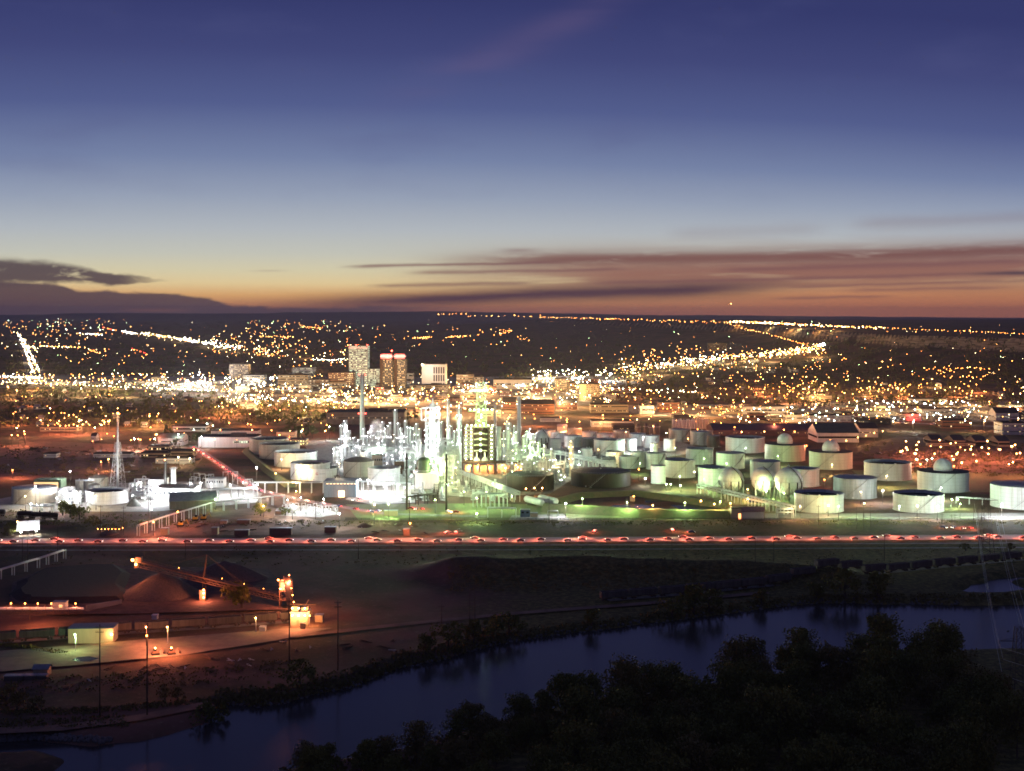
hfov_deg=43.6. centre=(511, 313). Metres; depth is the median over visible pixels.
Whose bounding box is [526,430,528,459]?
process column
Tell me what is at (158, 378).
city building
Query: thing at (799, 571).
coal car
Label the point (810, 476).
storage tank
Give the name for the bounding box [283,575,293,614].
feeder conveyor
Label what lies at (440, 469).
process unit
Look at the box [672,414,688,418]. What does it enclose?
city building
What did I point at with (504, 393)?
city building
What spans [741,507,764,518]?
long white shed
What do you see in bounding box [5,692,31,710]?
bush
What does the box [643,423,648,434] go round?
dark drum
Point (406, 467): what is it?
utility pole
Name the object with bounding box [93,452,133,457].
city building
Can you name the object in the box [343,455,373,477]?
storage tank
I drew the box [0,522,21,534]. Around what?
bush
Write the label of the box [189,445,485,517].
refinery road
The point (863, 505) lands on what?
utility pole
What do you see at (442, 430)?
process column
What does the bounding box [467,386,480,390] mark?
city building
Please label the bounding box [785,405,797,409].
city building
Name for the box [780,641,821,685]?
tree
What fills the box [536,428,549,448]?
sphere tank
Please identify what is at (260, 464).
dike
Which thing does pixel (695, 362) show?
city building
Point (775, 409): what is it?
city building
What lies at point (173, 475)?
stack
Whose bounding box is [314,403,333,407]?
city building
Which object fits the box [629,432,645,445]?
storage tank
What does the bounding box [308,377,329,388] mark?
city building
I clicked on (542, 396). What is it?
city building
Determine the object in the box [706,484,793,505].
sphere grass
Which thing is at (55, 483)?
door
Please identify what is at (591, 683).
tree
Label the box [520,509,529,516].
blue cabin
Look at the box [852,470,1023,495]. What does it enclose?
farm grass
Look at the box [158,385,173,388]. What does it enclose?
city building
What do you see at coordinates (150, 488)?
pipe unit
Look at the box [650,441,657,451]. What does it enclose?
storage tank
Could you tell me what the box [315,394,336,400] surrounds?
city building
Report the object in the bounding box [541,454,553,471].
process unit
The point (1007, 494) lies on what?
storage tank
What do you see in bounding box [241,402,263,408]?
city building
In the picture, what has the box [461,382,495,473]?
coker unit
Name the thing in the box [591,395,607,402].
city building
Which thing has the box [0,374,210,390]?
city pavement
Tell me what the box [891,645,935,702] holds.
tree
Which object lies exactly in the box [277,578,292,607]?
transfer tower
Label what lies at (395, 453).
process unit
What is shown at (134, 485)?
pipe unit
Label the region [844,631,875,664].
tree
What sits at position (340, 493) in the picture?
door
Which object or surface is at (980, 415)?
city pavement
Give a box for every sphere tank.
[522,431,534,446]
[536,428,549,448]
[718,466,743,494]
[750,466,774,497]
[774,464,802,501]
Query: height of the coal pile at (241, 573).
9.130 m
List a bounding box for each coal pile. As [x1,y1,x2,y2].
[8,564,129,603]
[99,530,118,535]
[123,573,198,601]
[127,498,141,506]
[185,561,268,582]
[357,523,371,527]
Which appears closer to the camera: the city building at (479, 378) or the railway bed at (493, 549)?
the railway bed at (493, 549)
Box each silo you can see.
[698,418,700,428]
[703,418,705,428]
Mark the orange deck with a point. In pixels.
(501, 467)
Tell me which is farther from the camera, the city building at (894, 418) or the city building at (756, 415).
the city building at (756, 415)
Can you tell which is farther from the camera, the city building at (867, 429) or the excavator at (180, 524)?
the city building at (867, 429)
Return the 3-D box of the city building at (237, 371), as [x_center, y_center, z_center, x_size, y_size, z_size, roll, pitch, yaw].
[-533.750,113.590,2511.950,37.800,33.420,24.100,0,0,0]
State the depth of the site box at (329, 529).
758.02 m
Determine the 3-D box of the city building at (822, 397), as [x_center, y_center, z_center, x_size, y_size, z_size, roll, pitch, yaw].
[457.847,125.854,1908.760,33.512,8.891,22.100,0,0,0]
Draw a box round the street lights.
[1,314,1020,420]
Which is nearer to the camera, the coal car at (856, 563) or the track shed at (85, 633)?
the track shed at (85, 633)
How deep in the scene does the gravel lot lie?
834.46 m
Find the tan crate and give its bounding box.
[530,512,537,516]
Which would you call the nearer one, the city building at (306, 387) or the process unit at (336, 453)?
the process unit at (336, 453)
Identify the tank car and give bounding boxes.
[0,509,6,515]
[17,510,33,517]
[31,511,46,518]
[41,511,58,518]
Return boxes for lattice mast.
[110,412,125,486]
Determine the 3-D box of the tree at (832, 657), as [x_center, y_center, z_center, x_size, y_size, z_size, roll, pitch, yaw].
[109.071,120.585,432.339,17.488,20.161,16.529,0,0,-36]
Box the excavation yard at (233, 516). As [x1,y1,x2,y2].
[145,506,447,535]
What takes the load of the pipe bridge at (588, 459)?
on the refinery yard at (324, 449)
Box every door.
[34,482,57,487]
[338,491,343,496]
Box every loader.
[151,647,164,655]
[167,647,180,654]
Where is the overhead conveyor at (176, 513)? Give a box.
[138,494,284,535]
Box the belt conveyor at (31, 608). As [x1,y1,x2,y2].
[0,603,83,619]
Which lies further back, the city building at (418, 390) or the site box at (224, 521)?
the city building at (418, 390)
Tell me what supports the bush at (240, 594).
on the coal yard at (215, 601)
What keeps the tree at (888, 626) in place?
on the ground at (346, 589)
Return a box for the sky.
[0,0,1023,317]
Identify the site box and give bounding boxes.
[160,527,169,534]
[211,526,218,534]
[220,520,227,523]
[234,529,249,535]
[237,519,250,523]
[269,527,292,534]
[324,526,336,532]
[384,509,397,515]
[403,528,409,535]
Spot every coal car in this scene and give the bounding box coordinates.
[0,630,16,641]
[18,627,55,640]
[57,626,69,638]
[111,621,132,632]
[133,619,169,632]
[170,617,206,629]
[207,614,242,627]
[243,611,277,624]
[278,610,312,621]
[599,589,628,600]
[629,586,657,597]
[658,584,685,595]
[713,579,740,590]
[739,576,766,587]
[790,566,815,577]
[814,558,838,568]
[838,559,862,568]
[861,563,886,573]
[886,562,909,572]
[908,560,932,569]
[931,557,955,567]
[954,555,978,565]
[976,553,1000,562]
[999,551,1021,560]
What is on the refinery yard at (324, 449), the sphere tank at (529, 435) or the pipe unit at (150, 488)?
the sphere tank at (529, 435)
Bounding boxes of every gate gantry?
[487,507,515,517]
[776,508,793,518]
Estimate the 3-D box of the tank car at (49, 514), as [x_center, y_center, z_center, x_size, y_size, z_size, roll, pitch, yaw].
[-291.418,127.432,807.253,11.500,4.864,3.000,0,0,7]
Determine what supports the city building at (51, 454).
on the dirt field at (83, 464)
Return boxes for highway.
[0,535,1023,542]
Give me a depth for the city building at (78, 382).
2334.65 m
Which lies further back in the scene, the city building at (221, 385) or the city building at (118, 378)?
the city building at (118, 378)
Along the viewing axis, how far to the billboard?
751.29 m
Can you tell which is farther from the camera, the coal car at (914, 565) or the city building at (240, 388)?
the city building at (240, 388)
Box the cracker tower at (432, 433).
[420,398,439,464]
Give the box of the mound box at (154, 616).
[151,614,158,619]
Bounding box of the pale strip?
[765,513,1023,518]
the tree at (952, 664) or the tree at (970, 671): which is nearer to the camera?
the tree at (970, 671)
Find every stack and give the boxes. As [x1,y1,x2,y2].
[162,461,167,483]
[169,467,177,483]
[358,374,365,439]
[493,401,497,447]
[496,426,502,470]
[516,385,521,448]
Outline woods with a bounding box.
[0,321,1023,425]
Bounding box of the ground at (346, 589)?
[0,311,1023,770]
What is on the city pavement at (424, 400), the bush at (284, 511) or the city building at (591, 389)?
the city building at (591, 389)
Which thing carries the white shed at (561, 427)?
on the ground at (346, 589)
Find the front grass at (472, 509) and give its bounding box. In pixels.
[346,503,728,519]
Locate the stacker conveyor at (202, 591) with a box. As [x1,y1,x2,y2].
[131,555,282,600]
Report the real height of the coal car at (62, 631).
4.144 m
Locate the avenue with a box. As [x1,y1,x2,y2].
[16,332,44,374]
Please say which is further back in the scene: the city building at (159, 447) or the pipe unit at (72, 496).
the city building at (159, 447)
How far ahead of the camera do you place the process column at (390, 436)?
1155.06 m
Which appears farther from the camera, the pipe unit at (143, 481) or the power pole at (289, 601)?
the pipe unit at (143, 481)
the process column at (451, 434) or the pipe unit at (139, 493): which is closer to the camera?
the pipe unit at (139, 493)
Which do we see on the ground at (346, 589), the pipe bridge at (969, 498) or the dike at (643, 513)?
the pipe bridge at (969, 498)
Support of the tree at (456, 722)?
on the ground at (346, 589)
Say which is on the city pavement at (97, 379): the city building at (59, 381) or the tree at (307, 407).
the city building at (59, 381)
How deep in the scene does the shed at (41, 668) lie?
458.04 m
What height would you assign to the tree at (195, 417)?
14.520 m
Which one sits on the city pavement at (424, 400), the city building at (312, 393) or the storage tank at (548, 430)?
the city building at (312, 393)
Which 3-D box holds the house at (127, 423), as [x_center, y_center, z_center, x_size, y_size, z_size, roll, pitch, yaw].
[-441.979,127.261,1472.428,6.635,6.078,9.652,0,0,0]
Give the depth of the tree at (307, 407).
1654.53 m
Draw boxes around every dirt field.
[0,441,209,480]
[851,437,1023,472]
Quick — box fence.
[345,518,1016,520]
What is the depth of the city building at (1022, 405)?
1695.73 m
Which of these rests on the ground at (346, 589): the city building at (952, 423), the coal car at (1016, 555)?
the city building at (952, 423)
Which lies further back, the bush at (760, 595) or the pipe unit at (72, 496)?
the pipe unit at (72, 496)
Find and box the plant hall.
[153,484,200,500]
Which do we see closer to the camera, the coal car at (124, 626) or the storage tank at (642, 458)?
the coal car at (124, 626)
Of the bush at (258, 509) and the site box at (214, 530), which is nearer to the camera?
the site box at (214, 530)
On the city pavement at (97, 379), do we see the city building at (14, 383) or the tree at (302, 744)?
the city building at (14, 383)
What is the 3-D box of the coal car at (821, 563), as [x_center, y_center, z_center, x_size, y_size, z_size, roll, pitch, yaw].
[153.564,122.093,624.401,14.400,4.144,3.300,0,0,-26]
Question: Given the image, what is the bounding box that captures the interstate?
[0,382,225,390]
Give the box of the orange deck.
[496,460,523,473]
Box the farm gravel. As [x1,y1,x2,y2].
[625,441,695,456]
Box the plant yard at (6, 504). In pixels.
[0,481,261,511]
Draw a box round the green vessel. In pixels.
[415,451,438,488]
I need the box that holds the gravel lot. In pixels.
[274,505,341,516]
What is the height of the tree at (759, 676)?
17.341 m
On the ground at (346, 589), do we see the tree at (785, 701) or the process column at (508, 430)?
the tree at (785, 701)
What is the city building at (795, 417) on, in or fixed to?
on the ground at (346, 589)
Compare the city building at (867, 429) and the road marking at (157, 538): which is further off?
the city building at (867, 429)
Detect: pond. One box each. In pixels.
[72,656,98,660]
[611,504,664,508]
[645,498,665,501]
[671,504,723,509]
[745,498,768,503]
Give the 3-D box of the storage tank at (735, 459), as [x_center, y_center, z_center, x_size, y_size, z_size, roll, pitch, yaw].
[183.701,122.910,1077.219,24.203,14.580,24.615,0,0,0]
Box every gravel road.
[0,701,213,732]
[285,591,768,638]
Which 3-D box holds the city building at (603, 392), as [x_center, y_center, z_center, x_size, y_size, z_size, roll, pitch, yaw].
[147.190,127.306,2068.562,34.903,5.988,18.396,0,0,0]
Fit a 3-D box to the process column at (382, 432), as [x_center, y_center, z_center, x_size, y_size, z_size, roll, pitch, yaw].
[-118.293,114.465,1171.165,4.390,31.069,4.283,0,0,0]
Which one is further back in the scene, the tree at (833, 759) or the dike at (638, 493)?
the dike at (638, 493)
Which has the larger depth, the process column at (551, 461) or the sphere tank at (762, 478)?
the process column at (551, 461)
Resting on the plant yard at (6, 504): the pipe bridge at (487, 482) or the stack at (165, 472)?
the stack at (165, 472)
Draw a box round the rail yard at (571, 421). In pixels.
[410,410,639,429]
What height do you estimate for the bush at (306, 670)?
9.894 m
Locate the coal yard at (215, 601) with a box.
[10,565,284,613]
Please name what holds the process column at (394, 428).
on the refinery yard at (324, 449)
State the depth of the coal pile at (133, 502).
860.26 m
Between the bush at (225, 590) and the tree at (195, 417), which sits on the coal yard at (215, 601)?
the bush at (225, 590)
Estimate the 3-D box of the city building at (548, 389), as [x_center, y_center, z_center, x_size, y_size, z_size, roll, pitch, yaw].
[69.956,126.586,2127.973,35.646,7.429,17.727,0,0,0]
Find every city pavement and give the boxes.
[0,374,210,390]
[211,376,639,408]
[628,401,1023,421]
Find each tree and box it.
[54,405,65,414]
[89,401,97,406]
[144,397,150,403]
[163,425,170,432]
[169,411,177,419]
[169,438,179,444]
[174,409,183,417]
[192,412,200,420]
[192,432,202,440]
[218,396,226,403]
[256,399,264,407]
[271,413,279,422]
[285,420,295,428]
[287,739,325,770]
[289,409,296,416]
[293,412,302,422]
[294,425,303,434]
[297,745,331,770]
[303,404,310,411]
[303,422,313,433]
[305,425,318,437]
[318,742,340,766]
[322,423,335,431]
[325,401,336,409]
[350,737,384,770]
[366,733,403,768]
[395,720,440,762]
[412,410,418,419]
[439,708,473,741]
[459,699,489,738]
[466,711,508,743]
[501,691,535,729]
[514,695,534,716]
[530,689,556,715]
[546,670,581,714]
[546,683,603,734]
[548,716,598,770]
[556,720,597,757]
[561,669,606,720]
[590,687,646,737]
[599,652,650,704]
[601,683,642,716]
[614,660,652,701]
[636,659,659,699]
[644,660,691,694]
[650,672,680,703]
[662,674,713,707]
[668,670,719,716]
[702,656,752,709]
[714,634,754,677]
[714,660,752,702]
[733,656,767,676]
[734,679,798,750]
[736,682,767,730]
[737,634,769,662]
[737,664,772,698]
[744,657,775,681]
[749,684,811,762]
[768,655,820,703]
[771,647,791,674]
[774,626,822,665]
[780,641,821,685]
[790,730,865,770]
[798,650,825,689]
[809,640,859,690]
[842,671,894,712]
[843,646,887,684]
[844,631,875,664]
[851,641,905,697]
[855,673,909,725]
[864,612,903,654]
[865,632,906,675]
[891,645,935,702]
[900,628,938,672]
[918,618,966,668]
[925,618,965,659]
[926,650,968,687]
[947,697,1001,761]
[949,661,992,699]
[958,668,1014,731]
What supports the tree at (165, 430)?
on the ground at (346, 589)
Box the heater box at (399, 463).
[394,460,417,473]
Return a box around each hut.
[314,613,323,621]
[729,506,740,518]
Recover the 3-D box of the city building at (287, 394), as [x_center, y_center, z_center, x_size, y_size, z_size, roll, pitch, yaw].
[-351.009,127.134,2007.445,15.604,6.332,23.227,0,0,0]
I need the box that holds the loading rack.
[29,505,53,511]
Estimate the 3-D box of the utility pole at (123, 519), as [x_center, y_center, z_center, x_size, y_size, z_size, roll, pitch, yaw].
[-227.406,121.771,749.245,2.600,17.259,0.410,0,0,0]
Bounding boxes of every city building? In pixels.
[6,382,25,385]
[7,377,25,379]
[34,383,53,386]
[40,425,81,431]
[43,452,59,457]
[48,380,67,383]
[73,381,88,383]
[74,385,92,387]
[91,433,98,440]
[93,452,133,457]
[111,377,126,379]
[113,382,128,385]
[141,451,170,457]
[148,444,172,450]
[151,376,166,379]
[155,456,194,463]
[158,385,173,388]
[158,433,187,445]
[168,449,196,455]
[173,424,209,431]
[181,385,194,387]
[198,432,260,447]
[211,428,260,433]
[212,384,231,387]
[229,362,250,379]
[235,386,249,390]
[240,398,253,404]
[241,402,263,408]
[243,373,266,383]
[249,388,273,394]
[249,393,258,399]
[262,386,274,392]
[276,430,296,436]
[278,373,310,388]
[280,385,298,390]
[282,392,293,396]
[290,437,307,445]
[292,366,315,376]
[299,383,310,391]
[306,396,323,402]
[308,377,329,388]
[310,391,320,395]
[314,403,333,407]
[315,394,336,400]
[316,399,334,402]
[325,391,336,393]
[326,408,406,424]
[328,370,355,388]
[330,381,345,388]
[332,386,342,394]
[347,397,367,403]
[349,344,369,386]
[353,389,359,393]
[357,385,369,390]
[368,367,379,386]
[370,397,383,401]
[375,387,391,394]
[380,350,393,391]
[388,397,399,403]
[394,354,406,391]
[400,396,416,401]
[407,371,413,386]
[409,386,423,394]
[410,383,449,392]
[422,362,446,383]
[425,389,435,393]
[431,397,439,405]
[435,393,447,402]
[448,397,459,401]
[452,388,462,393]
[455,384,464,389]
[456,372,473,385]
[460,393,474,398]
[461,381,469,388]
[463,388,472,393]
[463,398,477,404]
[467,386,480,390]
[474,375,483,385]
[481,385,496,393]
[481,406,500,415]
[493,377,531,388]
[499,390,511,396]
[503,397,515,408]
[513,394,526,399]
[521,399,554,413]
[531,385,541,392]
[533,395,551,398]
[540,417,560,421]
[543,387,554,391]
[555,377,566,391]
[556,394,565,397]
[556,398,577,409]
[568,381,575,390]
[579,382,598,399]
[584,377,599,384]
[590,401,628,412]
[590,419,633,426]
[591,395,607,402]
[599,390,613,393]
[604,393,615,398]
[608,392,621,397]
[611,387,629,392]
[611,423,634,431]
[638,403,653,413]
[657,364,664,367]
[657,400,679,411]
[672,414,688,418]
[673,416,693,419]
[691,360,699,363]
[698,405,714,409]
[706,423,811,435]
[707,342,726,351]
[711,406,741,413]
[713,360,724,363]
[739,403,785,413]
[745,368,756,371]
[747,412,769,418]
[764,369,775,372]
[766,414,782,420]
[782,413,807,421]
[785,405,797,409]
[786,407,792,411]
[789,369,798,372]
[806,394,831,400]
[806,413,850,421]
[808,423,858,441]
[832,405,854,410]
[848,412,863,416]
[854,422,878,436]
[856,417,890,424]
[871,405,885,411]
[885,415,899,421]
[893,414,906,420]
[896,412,921,420]
[907,397,946,404]
[916,407,959,415]
[923,434,942,442]
[925,441,985,445]
[935,418,971,427]
[945,435,964,441]
[956,407,972,412]
[966,435,986,445]
[988,407,1018,420]
[988,436,1009,446]
[994,419,1023,434]
[996,405,1021,411]
[1008,404,1023,410]
[1019,412,1023,418]
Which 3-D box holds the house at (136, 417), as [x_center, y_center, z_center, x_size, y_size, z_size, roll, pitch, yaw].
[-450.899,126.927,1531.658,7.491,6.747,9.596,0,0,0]
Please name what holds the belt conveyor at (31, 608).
on the ground at (346, 589)
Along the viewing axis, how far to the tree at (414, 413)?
1554.24 m
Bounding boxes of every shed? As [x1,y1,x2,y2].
[31,664,51,674]
[34,478,65,487]
[68,622,118,643]
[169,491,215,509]
[324,478,358,496]
[557,424,567,430]
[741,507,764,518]
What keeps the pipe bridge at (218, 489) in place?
on the plant yard at (6, 504)
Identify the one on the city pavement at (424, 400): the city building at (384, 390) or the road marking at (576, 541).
the city building at (384, 390)
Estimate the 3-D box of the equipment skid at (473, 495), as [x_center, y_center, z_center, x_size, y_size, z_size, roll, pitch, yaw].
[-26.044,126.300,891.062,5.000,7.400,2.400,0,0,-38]
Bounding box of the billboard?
[17,520,38,534]
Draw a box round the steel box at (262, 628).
[259,625,266,631]
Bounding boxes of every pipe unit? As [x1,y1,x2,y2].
[56,488,64,503]
[62,490,70,501]
[67,490,77,503]
[75,491,84,503]
[129,479,141,496]
[131,487,146,498]
[134,476,149,489]
[144,483,155,500]
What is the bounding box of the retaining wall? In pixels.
[86,600,121,610]
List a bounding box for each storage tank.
[11,484,56,504]
[75,479,82,492]
[83,478,94,490]
[85,487,129,504]
[88,473,108,486]
[88,481,99,488]
[249,436,288,454]
[259,441,299,458]
[274,449,317,466]
[290,460,330,480]
[307,466,337,480]
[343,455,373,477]
[367,465,400,485]
[507,471,554,491]
[537,429,555,435]
[550,430,566,441]
[550,437,561,450]
[564,434,581,446]
[568,427,581,434]
[571,467,630,487]
[581,447,592,456]
[582,430,596,437]
[582,437,594,447]
[593,438,624,455]
[596,432,613,437]
[601,457,615,466]
[606,450,624,462]
[613,429,629,438]
[618,455,639,468]
[626,437,636,450]
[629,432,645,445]
[632,451,646,466]
[643,434,659,447]
[645,452,665,469]
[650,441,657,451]
[651,464,665,483]
[663,438,675,450]
[664,458,695,477]
[669,427,690,441]
[685,447,713,464]
[690,430,712,445]
[697,465,728,486]
[707,434,720,447]
[716,450,744,468]
[725,435,764,452]
[750,459,779,477]
[765,433,804,461]
[792,466,820,486]
[794,489,843,512]
[809,440,852,469]
[833,474,876,498]
[863,459,911,480]
[892,489,944,512]
[917,458,969,492]
[990,480,1023,509]
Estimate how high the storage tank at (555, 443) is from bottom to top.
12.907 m
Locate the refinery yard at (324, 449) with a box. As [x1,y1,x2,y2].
[305,437,600,496]
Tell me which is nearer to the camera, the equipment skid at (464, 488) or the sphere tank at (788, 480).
the sphere tank at (788, 480)
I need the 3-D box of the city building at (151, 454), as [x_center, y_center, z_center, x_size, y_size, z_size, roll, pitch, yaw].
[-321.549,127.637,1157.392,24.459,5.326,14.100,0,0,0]
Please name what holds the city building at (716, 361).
on the ground at (346, 589)
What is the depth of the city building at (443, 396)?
1845.79 m
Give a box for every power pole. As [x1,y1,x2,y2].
[95,624,103,714]
[146,623,147,714]
[286,599,292,669]
[334,600,340,669]
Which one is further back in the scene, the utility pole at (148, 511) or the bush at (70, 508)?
the bush at (70, 508)
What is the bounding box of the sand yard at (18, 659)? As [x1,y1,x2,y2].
[0,628,329,671]
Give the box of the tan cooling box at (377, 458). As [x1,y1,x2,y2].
[372,454,385,465]
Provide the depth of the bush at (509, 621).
520.73 m
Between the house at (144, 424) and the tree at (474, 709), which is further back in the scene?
the house at (144, 424)
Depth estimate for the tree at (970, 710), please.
359.75 m
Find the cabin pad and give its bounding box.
[510,514,567,518]
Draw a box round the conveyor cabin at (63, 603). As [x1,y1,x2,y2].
[52,600,68,609]
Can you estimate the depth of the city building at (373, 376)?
2241.38 m
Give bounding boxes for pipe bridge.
[192,487,257,499]
[253,481,323,492]
[358,480,410,495]
[408,483,438,504]
[437,465,519,501]
[473,492,507,508]
[518,445,618,467]
[697,484,795,516]
[956,496,991,503]
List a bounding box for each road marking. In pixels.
[80,535,882,538]
[293,539,927,542]
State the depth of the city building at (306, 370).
2626.16 m
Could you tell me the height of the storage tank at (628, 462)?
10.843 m
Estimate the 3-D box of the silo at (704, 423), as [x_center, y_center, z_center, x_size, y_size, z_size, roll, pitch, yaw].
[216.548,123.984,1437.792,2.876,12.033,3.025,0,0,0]
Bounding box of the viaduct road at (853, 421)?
[628,413,993,426]
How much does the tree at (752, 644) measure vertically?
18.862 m
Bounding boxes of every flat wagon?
[3,674,23,680]
[22,673,37,679]
[36,673,48,678]
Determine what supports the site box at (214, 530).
on the excavation yard at (233, 516)
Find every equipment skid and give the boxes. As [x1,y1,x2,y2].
[418,482,424,491]
[439,487,443,497]
[462,481,468,490]
[471,489,478,499]
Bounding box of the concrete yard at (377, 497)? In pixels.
[346,490,414,503]
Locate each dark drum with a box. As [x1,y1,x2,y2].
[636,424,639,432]
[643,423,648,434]
[648,424,652,433]
[652,423,660,434]
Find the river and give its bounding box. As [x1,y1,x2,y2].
[0,578,1023,770]
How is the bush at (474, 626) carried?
on the ground at (346, 589)
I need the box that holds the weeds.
[0,442,1023,770]
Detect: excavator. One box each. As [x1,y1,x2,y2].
[177,519,188,526]
[192,514,202,520]
[200,513,210,519]
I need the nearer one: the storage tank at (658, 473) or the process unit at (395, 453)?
the storage tank at (658, 473)
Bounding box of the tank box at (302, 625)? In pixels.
[300,622,305,628]
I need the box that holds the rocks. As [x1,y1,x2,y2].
[0,597,959,744]
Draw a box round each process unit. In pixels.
[333,444,343,464]
[345,442,357,459]
[359,443,371,455]
[365,448,376,458]
[370,434,378,452]
[372,444,386,455]
[382,451,393,464]
[387,445,399,463]
[400,444,411,459]
[404,448,416,473]
[413,438,420,459]
[421,444,428,456]
[427,454,436,470]
[435,454,445,486]
[439,438,454,461]
[443,451,454,483]
[451,445,459,483]
[503,440,514,463]
[506,449,517,473]
[518,447,522,464]
[520,454,530,470]
[528,452,539,470]
[535,458,546,471]
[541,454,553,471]
[549,464,561,482]
[554,461,564,480]
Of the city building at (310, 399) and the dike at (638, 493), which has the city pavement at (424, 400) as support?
the city building at (310, 399)
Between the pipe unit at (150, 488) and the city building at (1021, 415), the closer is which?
the pipe unit at (150, 488)
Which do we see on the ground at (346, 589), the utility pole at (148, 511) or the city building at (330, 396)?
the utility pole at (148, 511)
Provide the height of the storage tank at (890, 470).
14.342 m
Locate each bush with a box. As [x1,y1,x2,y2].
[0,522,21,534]
[0,681,22,707]
[2,528,14,535]
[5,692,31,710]
[23,694,45,709]
[57,500,69,515]
[61,503,76,516]
[70,506,90,518]
[84,515,99,525]
[155,687,174,700]
[170,687,185,699]
[188,700,230,725]
[220,580,249,600]
[228,585,250,607]
[252,502,270,515]
[276,658,319,685]
[278,507,294,514]
[417,633,436,654]
[425,621,465,647]
[461,619,481,642]
[480,615,505,636]
[489,611,527,632]
[583,608,601,624]
[651,596,687,618]
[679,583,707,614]
[693,588,727,611]
[751,590,767,604]
[805,581,825,598]
[821,568,865,598]
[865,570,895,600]
[959,543,971,550]
[1006,543,1015,549]
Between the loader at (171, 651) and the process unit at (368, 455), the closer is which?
the loader at (171, 651)
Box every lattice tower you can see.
[974,494,995,554]
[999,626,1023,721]
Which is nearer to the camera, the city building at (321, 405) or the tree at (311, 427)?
the tree at (311, 427)
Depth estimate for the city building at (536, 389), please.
2080.32 m
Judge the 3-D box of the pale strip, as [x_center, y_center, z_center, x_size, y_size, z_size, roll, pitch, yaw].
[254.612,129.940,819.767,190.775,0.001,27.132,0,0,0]
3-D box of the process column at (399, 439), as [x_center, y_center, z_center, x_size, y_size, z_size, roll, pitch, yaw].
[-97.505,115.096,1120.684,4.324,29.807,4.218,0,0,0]
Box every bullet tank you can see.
[524,496,544,506]
[538,494,558,503]
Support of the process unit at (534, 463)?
on the refinery yard at (324, 449)
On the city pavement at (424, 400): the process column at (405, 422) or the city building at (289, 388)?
the city building at (289, 388)
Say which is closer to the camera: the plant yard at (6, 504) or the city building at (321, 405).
the plant yard at (6, 504)
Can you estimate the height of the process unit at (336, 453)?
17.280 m
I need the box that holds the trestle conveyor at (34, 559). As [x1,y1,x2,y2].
[0,549,66,578]
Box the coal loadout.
[290,598,315,626]
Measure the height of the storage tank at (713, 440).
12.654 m
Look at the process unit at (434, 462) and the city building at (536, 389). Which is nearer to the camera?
the process unit at (434, 462)
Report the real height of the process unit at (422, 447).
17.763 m
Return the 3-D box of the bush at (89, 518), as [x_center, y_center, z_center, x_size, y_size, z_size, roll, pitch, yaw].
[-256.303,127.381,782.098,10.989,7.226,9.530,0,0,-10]
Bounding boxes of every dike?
[242,447,296,487]
[541,503,730,518]
[557,490,732,508]
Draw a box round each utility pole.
[100,505,102,535]
[123,506,125,534]
[148,491,150,532]
[405,453,407,509]
[445,454,447,509]
[469,579,469,618]
[861,504,865,529]
[868,504,872,529]
[972,496,975,523]
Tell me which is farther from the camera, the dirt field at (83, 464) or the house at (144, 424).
the house at (144, 424)
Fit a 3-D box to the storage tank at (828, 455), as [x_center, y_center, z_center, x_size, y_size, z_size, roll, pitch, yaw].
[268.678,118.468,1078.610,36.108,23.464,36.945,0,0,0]
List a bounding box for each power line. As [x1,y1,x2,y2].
[974,504,998,643]
[976,522,1001,670]
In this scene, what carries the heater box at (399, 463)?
on the refinery yard at (324, 449)
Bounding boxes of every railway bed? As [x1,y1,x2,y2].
[0,542,1023,545]
[0,547,1023,550]
[0,620,288,643]
[607,559,1023,600]
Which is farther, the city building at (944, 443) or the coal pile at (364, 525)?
the city building at (944, 443)
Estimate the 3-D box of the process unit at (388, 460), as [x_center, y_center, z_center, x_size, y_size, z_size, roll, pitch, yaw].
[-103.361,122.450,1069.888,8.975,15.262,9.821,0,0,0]
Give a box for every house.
[33,404,40,409]
[36,422,43,426]
[37,415,45,420]
[80,421,88,425]
[124,421,130,426]
[129,407,136,412]
[131,416,138,421]
[141,422,148,426]
[148,477,168,493]
[206,477,225,487]
[601,456,615,458]
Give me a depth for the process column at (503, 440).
1130.04 m
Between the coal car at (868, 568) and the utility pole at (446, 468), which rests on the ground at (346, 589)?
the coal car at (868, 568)
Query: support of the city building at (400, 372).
on the city pavement at (424, 400)
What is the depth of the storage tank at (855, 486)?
896.18 m
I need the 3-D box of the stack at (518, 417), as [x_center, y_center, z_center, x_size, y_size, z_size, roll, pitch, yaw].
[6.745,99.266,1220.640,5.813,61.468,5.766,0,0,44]
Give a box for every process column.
[339,424,342,447]
[343,420,347,456]
[346,430,350,446]
[361,428,365,448]
[371,425,373,447]
[376,430,379,448]
[380,421,384,449]
[383,428,387,454]
[389,422,391,455]
[393,409,397,458]
[396,423,399,448]
[398,428,402,447]
[400,433,404,458]
[404,420,406,445]
[406,426,409,449]
[408,427,412,449]
[414,423,418,447]
[437,429,440,460]
[439,421,443,444]
[445,399,449,453]
[448,425,452,444]
[452,430,456,451]
[456,407,461,467]
[460,435,463,469]
[501,430,505,459]
[506,428,510,463]
[512,425,515,453]
[514,431,517,463]
[521,435,525,469]
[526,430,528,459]
[529,438,532,453]
[531,433,535,456]
[536,442,540,470]
[548,448,553,471]
[567,440,572,476]

